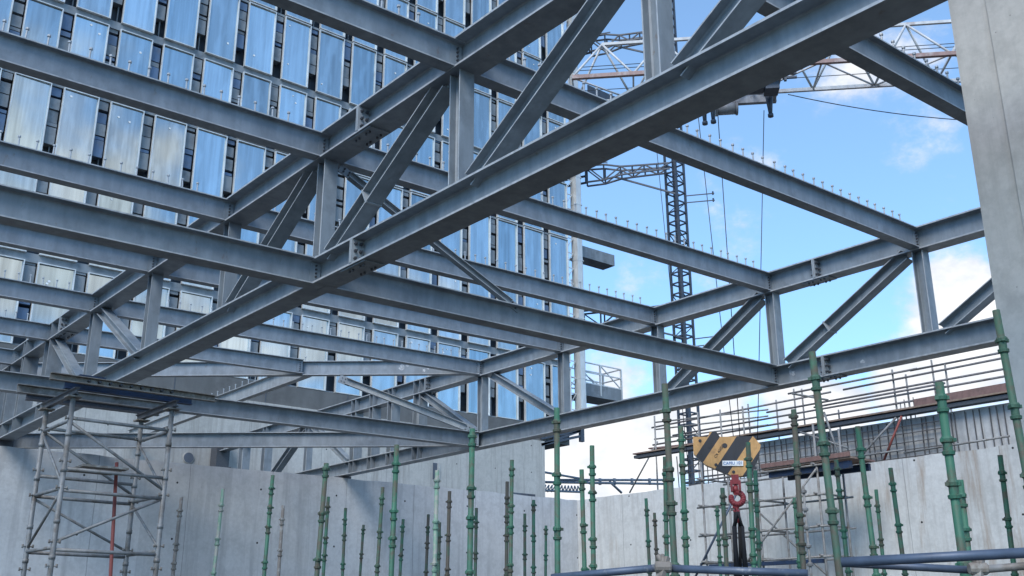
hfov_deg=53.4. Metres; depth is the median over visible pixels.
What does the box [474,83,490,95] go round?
window
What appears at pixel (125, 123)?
window
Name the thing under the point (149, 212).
window
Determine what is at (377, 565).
scaffold standard
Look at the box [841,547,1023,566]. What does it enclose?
scaffold tube
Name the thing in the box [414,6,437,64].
window
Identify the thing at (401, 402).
steel brace
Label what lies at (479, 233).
window
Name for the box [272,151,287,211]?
window
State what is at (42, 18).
window
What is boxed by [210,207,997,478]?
steel truss
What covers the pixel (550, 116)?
window
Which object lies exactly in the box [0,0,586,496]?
glass tower
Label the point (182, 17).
window
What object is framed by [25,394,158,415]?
head beam
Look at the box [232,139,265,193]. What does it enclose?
window
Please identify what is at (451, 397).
window
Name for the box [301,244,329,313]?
window
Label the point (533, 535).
scaffold standard
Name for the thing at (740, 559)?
sling bundle
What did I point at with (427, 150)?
window
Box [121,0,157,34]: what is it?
window
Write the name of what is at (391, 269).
window
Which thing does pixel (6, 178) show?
window
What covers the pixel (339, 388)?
window
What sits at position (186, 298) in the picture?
window
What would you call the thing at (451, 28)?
window
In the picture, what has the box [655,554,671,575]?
tube coupler
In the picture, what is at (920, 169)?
sky
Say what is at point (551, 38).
window
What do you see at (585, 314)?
mast tie
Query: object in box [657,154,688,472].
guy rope
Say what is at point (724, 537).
scaffold standard
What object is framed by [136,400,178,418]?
head beam
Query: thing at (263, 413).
steel beam
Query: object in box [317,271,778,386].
steel beam
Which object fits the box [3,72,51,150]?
window
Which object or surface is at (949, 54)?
crane jib
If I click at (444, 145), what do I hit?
window
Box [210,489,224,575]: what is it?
scaffold standard
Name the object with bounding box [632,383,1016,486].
upstand wall
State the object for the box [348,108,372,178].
window
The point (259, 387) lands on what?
steel beam
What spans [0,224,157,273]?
steel beam
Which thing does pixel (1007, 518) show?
scaffold standard
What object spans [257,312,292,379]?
window
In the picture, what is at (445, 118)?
window
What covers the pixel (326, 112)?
window
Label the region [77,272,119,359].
window
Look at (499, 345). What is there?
window
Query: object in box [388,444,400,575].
scaffold standard
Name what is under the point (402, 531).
scaffold standard
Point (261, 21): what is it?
window
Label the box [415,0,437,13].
window
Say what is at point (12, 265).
window
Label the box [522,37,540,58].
window
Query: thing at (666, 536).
scaffold standard
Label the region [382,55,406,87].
window
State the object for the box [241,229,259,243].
window
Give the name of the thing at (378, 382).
window
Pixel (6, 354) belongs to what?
steel beam
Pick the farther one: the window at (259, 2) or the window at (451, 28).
the window at (451, 28)
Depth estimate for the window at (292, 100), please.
53.19 m
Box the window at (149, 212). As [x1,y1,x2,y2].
[143,205,177,281]
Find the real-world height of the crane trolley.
1.450 m
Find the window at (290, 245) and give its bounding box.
[282,240,296,251]
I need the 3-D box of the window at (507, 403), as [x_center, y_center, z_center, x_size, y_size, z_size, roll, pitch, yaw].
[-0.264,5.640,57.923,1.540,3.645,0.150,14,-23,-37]
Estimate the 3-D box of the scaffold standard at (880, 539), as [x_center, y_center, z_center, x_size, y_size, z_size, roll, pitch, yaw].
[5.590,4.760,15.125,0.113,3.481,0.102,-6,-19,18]
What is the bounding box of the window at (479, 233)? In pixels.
[468,216,490,264]
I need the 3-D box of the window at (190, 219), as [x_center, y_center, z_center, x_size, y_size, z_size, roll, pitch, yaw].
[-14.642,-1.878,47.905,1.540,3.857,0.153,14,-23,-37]
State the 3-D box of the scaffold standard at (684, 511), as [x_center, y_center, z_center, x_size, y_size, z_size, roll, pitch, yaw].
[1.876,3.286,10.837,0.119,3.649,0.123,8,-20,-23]
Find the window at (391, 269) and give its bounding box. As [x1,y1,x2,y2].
[372,264,400,327]
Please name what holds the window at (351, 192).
in the glass tower at (306, 72)
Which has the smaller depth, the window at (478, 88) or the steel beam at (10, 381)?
the steel beam at (10, 381)
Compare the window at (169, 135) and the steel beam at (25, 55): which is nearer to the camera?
the steel beam at (25, 55)
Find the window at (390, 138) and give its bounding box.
[380,126,403,188]
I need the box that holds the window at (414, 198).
[409,192,432,250]
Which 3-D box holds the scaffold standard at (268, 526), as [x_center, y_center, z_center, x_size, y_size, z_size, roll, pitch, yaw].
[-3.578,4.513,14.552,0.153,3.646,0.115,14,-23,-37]
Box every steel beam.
[0,19,331,159]
[0,130,235,222]
[0,184,323,289]
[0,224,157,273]
[0,270,99,312]
[0,309,51,340]
[0,347,18,364]
[0,370,64,394]
[13,431,478,448]
[37,360,478,376]
[66,328,303,373]
[113,296,482,375]
[127,356,311,432]
[165,263,562,352]
[166,398,469,445]
[242,207,657,324]
[261,0,465,71]
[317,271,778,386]
[338,143,772,292]
[474,57,920,249]
[757,0,967,125]
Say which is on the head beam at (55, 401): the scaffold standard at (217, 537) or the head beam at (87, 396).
the head beam at (87, 396)
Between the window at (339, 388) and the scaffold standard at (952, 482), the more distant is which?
the window at (339, 388)
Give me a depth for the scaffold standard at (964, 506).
8.59 m
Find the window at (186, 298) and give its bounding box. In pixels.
[176,290,212,361]
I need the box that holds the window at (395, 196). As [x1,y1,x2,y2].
[376,187,402,223]
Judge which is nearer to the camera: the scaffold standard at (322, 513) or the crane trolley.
the scaffold standard at (322, 513)
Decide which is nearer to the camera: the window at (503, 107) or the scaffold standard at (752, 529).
the scaffold standard at (752, 529)
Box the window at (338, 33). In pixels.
[319,24,344,37]
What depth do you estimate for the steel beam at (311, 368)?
31.37 m
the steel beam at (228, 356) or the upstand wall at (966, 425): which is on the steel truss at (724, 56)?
the steel beam at (228, 356)
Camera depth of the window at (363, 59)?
56.72 m
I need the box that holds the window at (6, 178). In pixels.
[0,171,37,252]
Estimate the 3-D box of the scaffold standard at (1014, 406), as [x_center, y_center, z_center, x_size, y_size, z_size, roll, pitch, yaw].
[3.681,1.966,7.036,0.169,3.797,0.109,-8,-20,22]
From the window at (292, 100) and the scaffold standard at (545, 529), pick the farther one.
the window at (292, 100)
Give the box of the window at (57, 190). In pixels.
[39,183,86,262]
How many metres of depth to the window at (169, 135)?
48.04 m
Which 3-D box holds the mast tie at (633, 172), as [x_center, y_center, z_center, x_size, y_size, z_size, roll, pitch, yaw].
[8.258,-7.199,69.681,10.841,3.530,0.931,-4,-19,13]
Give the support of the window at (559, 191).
in the glass tower at (306, 72)
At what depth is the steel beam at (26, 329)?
27.10 m
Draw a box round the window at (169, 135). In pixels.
[147,115,186,186]
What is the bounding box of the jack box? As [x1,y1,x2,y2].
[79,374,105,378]
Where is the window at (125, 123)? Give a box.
[102,101,144,174]
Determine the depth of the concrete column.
10.98 m
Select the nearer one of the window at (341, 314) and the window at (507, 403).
the window at (341, 314)
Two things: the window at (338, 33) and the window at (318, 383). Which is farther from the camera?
the window at (338, 33)
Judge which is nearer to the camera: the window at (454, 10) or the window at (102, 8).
the window at (102, 8)
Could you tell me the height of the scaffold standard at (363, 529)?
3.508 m
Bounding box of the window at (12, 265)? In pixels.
[0,254,24,343]
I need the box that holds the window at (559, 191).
[548,182,567,238]
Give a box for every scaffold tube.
[551,564,654,575]
[672,565,807,575]
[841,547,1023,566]
[851,564,968,573]
[989,562,1023,572]
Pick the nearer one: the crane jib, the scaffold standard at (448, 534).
the scaffold standard at (448, 534)
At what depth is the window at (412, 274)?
55.54 m
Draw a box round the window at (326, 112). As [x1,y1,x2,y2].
[313,97,340,130]
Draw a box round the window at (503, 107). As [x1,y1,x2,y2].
[497,99,511,126]
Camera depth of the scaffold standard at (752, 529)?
11.44 m
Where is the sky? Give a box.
[545,0,1008,499]
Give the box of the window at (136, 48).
[114,29,152,109]
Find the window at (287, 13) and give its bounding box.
[285,10,311,24]
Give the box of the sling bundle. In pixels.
[732,506,748,575]
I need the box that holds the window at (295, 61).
[280,16,311,88]
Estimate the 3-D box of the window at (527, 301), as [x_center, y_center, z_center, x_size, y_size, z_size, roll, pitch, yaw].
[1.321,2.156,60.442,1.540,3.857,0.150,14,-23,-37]
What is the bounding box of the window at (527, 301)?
[523,296,544,309]
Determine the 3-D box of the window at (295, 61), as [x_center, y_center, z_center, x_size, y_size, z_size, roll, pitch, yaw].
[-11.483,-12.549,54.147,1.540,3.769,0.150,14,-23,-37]
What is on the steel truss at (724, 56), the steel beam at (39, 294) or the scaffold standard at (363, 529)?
the steel beam at (39, 294)
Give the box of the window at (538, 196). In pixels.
[523,191,543,230]
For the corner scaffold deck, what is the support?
on the ground
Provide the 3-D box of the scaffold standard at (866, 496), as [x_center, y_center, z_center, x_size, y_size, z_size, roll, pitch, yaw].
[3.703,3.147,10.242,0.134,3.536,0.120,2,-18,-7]
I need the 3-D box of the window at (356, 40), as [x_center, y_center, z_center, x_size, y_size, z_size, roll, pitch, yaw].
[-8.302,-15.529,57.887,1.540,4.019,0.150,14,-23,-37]
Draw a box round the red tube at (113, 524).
[109,462,118,575]
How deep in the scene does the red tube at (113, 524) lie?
14.87 m
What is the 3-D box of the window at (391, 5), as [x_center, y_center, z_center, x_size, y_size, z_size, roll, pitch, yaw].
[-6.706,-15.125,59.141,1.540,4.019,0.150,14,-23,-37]
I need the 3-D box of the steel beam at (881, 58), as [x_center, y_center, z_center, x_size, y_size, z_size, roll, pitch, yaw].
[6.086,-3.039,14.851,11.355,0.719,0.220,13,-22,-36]
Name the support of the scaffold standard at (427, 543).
on the ground
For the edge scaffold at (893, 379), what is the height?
10.342 m
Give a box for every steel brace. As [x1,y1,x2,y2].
[338,165,518,312]
[338,375,472,430]
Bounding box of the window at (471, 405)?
[466,348,489,415]
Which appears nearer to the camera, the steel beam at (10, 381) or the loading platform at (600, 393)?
the steel beam at (10, 381)
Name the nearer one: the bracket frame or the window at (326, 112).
the window at (326, 112)
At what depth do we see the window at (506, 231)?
60.61 m
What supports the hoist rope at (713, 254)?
hanging from the crane trolley
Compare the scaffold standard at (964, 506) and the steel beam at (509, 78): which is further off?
the steel beam at (509, 78)
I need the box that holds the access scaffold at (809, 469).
[695,424,874,575]
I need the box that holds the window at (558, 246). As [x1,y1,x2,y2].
[548,234,568,284]
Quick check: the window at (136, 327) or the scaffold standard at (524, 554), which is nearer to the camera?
the scaffold standard at (524, 554)
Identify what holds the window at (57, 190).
in the glass tower at (306, 72)
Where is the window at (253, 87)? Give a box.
[237,72,271,146]
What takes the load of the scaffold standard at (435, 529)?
on the ground
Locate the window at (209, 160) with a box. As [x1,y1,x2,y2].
[190,127,227,196]
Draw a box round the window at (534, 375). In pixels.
[524,363,545,421]
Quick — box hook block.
[693,431,760,506]
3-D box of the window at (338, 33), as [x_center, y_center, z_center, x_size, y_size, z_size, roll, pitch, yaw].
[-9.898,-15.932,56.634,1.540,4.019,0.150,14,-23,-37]
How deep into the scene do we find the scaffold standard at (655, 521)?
18.36 m
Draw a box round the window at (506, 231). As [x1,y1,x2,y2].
[496,218,517,271]
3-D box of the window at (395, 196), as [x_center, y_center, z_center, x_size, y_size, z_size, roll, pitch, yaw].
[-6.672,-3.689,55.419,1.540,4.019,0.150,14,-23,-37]
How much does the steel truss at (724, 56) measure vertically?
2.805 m
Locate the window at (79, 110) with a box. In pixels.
[54,87,99,162]
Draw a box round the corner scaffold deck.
[629,406,767,492]
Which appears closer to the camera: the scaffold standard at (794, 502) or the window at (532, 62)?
the scaffold standard at (794, 502)
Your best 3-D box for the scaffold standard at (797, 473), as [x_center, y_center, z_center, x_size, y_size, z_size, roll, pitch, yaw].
[2.884,3.003,9.992,0.171,3.659,0.114,-4,-19,13]
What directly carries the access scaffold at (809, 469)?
on the ground
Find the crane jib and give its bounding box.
[571,19,960,99]
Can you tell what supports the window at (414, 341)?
in the glass tower at (306, 72)
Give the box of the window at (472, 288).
[467,283,490,346]
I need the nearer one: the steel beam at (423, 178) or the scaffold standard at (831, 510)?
the scaffold standard at (831, 510)
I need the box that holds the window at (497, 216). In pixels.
[496,214,517,222]
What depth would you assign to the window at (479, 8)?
64.02 m
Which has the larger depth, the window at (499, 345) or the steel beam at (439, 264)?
the window at (499, 345)
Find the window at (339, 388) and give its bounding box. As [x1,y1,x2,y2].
[334,322,364,396]
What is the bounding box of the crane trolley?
[702,72,796,125]
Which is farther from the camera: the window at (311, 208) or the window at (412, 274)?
the window at (412, 274)
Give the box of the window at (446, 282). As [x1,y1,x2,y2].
[437,275,461,340]
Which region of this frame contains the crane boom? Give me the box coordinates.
[545,471,662,493]
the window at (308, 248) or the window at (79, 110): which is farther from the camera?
the window at (308, 248)
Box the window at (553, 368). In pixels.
[550,365,571,410]
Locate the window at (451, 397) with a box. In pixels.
[436,342,460,411]
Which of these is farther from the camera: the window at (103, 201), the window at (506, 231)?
the window at (506, 231)
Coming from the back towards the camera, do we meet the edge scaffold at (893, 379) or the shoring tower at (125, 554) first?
the edge scaffold at (893, 379)
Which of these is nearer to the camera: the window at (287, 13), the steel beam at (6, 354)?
the steel beam at (6, 354)
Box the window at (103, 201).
[89,194,133,271]
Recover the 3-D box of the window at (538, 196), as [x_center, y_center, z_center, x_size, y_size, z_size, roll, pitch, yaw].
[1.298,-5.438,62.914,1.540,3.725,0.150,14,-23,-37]
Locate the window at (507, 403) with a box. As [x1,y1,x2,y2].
[496,354,518,419]
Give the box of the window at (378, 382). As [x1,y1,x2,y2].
[370,329,397,389]
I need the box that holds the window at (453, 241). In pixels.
[439,229,462,257]
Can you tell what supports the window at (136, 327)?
in the glass tower at (306, 72)
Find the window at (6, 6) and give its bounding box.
[0,0,13,31]
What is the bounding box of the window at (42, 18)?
[21,0,63,47]
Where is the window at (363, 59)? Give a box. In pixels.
[349,42,376,105]
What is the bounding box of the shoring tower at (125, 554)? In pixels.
[18,394,180,575]
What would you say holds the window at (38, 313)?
in the glass tower at (306, 72)
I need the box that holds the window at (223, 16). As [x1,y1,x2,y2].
[204,0,239,62]
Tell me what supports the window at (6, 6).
in the glass tower at (306, 72)
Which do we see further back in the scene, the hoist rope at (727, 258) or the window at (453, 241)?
the window at (453, 241)
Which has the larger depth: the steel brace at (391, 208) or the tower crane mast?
the tower crane mast
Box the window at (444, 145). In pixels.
[440,140,448,170]
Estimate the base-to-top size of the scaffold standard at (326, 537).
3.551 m
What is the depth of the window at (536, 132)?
64.54 m
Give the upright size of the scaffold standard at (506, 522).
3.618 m
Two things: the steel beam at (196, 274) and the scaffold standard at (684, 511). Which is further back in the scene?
the steel beam at (196, 274)
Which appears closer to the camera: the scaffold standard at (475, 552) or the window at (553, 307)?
the scaffold standard at (475, 552)
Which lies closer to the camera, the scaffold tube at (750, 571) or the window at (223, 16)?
the scaffold tube at (750, 571)
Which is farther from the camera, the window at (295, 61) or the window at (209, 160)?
the window at (295, 61)
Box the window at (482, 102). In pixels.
[474,90,490,149]
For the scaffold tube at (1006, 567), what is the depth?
5.44 m
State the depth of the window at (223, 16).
51.58 m
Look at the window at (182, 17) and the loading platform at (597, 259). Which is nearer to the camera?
the window at (182, 17)
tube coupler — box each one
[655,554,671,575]
[967,560,988,575]
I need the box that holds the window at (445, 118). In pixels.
[441,107,448,138]
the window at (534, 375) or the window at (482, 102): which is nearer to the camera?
the window at (534, 375)
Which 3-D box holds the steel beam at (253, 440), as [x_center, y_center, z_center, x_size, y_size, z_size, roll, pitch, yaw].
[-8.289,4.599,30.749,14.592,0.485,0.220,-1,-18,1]
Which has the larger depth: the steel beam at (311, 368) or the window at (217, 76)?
the window at (217, 76)
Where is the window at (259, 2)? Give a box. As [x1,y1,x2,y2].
[249,0,276,11]
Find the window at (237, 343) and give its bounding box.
[218,337,250,379]
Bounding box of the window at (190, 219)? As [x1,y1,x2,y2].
[181,216,213,290]
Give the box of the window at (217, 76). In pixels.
[197,58,233,135]
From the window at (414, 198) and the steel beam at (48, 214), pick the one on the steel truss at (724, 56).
the steel beam at (48, 214)
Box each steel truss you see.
[0,0,947,446]
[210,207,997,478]
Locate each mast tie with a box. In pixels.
[566,162,714,202]
[584,305,712,346]
[586,31,642,56]
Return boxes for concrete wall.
[0,446,578,575]
[577,444,1023,575]
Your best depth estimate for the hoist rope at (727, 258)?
30.46 m
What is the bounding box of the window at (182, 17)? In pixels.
[164,0,200,48]
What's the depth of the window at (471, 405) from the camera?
56.45 m
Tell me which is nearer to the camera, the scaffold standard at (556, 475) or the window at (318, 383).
the scaffold standard at (556, 475)
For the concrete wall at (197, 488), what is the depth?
33.85 m
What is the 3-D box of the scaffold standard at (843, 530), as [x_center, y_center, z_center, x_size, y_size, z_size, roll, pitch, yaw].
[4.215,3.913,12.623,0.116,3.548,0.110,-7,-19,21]
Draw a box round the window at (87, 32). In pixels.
[70,13,109,96]
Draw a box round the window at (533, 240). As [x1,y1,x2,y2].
[523,226,543,278]
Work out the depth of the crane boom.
82.44 m
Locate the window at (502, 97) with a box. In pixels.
[497,52,516,104]
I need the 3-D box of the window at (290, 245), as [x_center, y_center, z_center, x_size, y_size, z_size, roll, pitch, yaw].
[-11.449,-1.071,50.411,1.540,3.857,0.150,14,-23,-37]
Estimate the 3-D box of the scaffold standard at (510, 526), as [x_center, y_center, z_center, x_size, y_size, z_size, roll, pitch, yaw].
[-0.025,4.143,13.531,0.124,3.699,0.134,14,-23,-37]
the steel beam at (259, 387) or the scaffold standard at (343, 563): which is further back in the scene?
the steel beam at (259, 387)
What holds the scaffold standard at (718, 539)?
on the ground
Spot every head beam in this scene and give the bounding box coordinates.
[16,383,165,408]
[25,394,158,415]
[41,387,79,407]
[49,372,216,401]
[63,382,191,404]
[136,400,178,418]
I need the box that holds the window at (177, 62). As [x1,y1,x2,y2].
[157,44,194,122]
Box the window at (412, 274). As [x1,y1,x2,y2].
[405,268,431,334]
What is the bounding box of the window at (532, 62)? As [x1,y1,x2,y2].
[522,52,541,115]
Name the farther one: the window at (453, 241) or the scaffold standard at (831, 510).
the window at (453, 241)
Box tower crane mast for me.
[663,0,703,485]
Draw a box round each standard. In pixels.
[171,497,182,575]
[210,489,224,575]
[261,475,274,575]
[277,505,284,575]
[313,463,330,575]
[322,497,330,575]
[340,508,346,575]
[359,525,365,575]
[374,487,384,575]
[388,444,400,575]
[398,519,404,575]
[423,514,429,575]
[430,470,440,575]
[437,522,442,575]
[444,491,451,575]
[465,428,476,575]
[473,508,478,575]
[503,481,509,575]
[506,460,514,575]
[522,513,527,575]
[530,500,536,575]
[543,525,548,575]
[551,407,563,572]
[579,469,589,570]
[587,445,596,569]
[644,498,651,575]
[652,513,658,573]
[660,383,680,575]
[662,456,669,575]
[677,426,689,575]
[714,505,722,575]
[719,488,728,575]
[744,442,757,567]
[753,470,762,567]
[788,409,806,568]
[792,497,800,568]
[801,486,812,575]
[808,351,843,575]
[834,460,852,575]
[855,426,881,575]
[874,489,886,575]
[888,468,908,575]
[934,381,969,575]
[958,480,971,575]
[992,309,1023,488]
[997,455,1018,575]
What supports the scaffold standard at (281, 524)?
on the ground
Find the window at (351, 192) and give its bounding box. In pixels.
[343,176,368,229]
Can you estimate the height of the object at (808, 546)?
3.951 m
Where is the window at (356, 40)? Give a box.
[352,0,378,50]
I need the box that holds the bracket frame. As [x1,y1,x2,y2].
[540,429,584,445]
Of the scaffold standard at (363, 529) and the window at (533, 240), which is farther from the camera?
the window at (533, 240)
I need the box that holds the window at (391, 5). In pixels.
[384,0,408,62]
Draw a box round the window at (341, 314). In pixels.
[338,311,364,320]
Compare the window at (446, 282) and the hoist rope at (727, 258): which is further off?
the window at (446, 282)
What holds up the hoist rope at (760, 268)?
hanging from the crane trolley
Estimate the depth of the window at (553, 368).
60.39 m
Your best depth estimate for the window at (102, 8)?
47.51 m
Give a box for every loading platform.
[569,246,614,269]
[570,362,622,404]
[587,85,614,98]
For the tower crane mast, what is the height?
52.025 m
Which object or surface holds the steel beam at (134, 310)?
on the steel truss at (958, 332)
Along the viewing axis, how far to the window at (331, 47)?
55.42 m
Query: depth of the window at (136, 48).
48.16 m
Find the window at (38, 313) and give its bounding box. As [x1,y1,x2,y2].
[26,262,75,339]
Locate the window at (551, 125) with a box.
[547,119,561,132]
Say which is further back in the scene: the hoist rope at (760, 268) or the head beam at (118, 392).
the hoist rope at (760, 268)
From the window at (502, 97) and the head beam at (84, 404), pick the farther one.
the window at (502, 97)
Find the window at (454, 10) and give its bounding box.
[444,0,465,25]
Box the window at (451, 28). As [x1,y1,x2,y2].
[443,18,464,36]
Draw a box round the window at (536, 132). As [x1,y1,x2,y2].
[522,116,541,145]
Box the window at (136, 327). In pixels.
[126,287,169,356]
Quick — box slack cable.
[788,94,955,119]
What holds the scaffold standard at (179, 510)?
on the ground
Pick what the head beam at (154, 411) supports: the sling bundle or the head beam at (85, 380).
the head beam at (85, 380)
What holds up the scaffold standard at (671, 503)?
on the ground
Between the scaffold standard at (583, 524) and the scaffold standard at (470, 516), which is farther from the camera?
the scaffold standard at (583, 524)
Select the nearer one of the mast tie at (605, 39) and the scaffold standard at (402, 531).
the scaffold standard at (402, 531)
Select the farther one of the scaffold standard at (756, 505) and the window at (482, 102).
the window at (482, 102)
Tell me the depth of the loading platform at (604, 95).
70.59 m
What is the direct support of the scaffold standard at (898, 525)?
on the ground
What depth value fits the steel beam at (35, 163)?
18.06 m
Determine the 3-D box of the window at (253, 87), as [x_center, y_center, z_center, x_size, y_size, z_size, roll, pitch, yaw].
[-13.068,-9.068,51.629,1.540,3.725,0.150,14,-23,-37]
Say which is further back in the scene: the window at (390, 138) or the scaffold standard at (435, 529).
the window at (390, 138)
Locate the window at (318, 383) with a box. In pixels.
[296,315,329,390]
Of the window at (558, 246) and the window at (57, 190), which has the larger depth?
the window at (558, 246)
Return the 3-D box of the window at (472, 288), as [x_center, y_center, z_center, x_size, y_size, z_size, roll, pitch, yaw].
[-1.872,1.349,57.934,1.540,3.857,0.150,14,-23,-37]
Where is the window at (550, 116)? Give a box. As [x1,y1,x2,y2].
[547,111,565,124]
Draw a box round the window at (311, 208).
[307,195,315,220]
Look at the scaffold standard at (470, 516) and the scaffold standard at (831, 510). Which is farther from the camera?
the scaffold standard at (470, 516)
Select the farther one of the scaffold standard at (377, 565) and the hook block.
the hook block
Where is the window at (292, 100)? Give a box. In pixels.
[275,84,306,153]
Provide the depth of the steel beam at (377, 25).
13.35 m
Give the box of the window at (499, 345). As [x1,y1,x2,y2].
[496,291,517,350]
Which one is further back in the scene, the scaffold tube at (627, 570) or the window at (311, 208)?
the window at (311, 208)
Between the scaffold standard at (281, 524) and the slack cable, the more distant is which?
the slack cable
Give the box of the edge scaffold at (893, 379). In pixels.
[651,352,1009,459]
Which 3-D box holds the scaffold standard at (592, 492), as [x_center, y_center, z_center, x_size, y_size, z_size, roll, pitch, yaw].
[0.874,3.391,10.806,0.129,3.437,0.129,14,-23,-37]
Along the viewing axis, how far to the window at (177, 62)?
49.41 m
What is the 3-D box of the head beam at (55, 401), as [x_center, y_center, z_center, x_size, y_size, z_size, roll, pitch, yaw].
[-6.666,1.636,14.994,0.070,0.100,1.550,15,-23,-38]
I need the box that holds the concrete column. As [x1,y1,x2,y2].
[948,0,1023,481]
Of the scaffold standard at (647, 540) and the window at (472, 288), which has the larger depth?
the window at (472, 288)
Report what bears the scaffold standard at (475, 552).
on the ground
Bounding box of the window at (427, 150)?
[410,136,434,196]
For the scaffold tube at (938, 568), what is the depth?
5.61 m
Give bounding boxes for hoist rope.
[698,118,733,435]
[718,117,739,435]
[757,115,763,438]
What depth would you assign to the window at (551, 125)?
65.71 m
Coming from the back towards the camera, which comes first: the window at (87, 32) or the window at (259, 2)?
the window at (259, 2)
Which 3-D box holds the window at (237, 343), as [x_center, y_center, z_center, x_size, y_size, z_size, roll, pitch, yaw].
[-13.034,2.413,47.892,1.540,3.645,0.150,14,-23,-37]
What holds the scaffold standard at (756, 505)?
on the ground
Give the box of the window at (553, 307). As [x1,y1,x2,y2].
[549,302,570,362]
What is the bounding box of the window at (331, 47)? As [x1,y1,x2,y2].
[315,29,344,100]
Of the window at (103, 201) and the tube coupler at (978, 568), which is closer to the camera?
the tube coupler at (978, 568)
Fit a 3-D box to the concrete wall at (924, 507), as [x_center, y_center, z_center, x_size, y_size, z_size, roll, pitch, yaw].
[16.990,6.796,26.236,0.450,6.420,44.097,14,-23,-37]
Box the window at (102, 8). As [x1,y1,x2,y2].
[76,0,112,19]
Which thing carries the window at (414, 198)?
in the glass tower at (306, 72)
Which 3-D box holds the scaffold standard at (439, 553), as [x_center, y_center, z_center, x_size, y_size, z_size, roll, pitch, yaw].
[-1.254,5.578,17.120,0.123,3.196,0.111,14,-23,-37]
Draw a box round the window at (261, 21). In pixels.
[243,2,276,75]
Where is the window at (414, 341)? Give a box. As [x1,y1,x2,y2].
[404,336,430,406]
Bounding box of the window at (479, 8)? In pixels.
[471,0,491,23]
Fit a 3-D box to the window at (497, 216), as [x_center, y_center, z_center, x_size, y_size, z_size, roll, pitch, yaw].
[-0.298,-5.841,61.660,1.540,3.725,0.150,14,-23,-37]

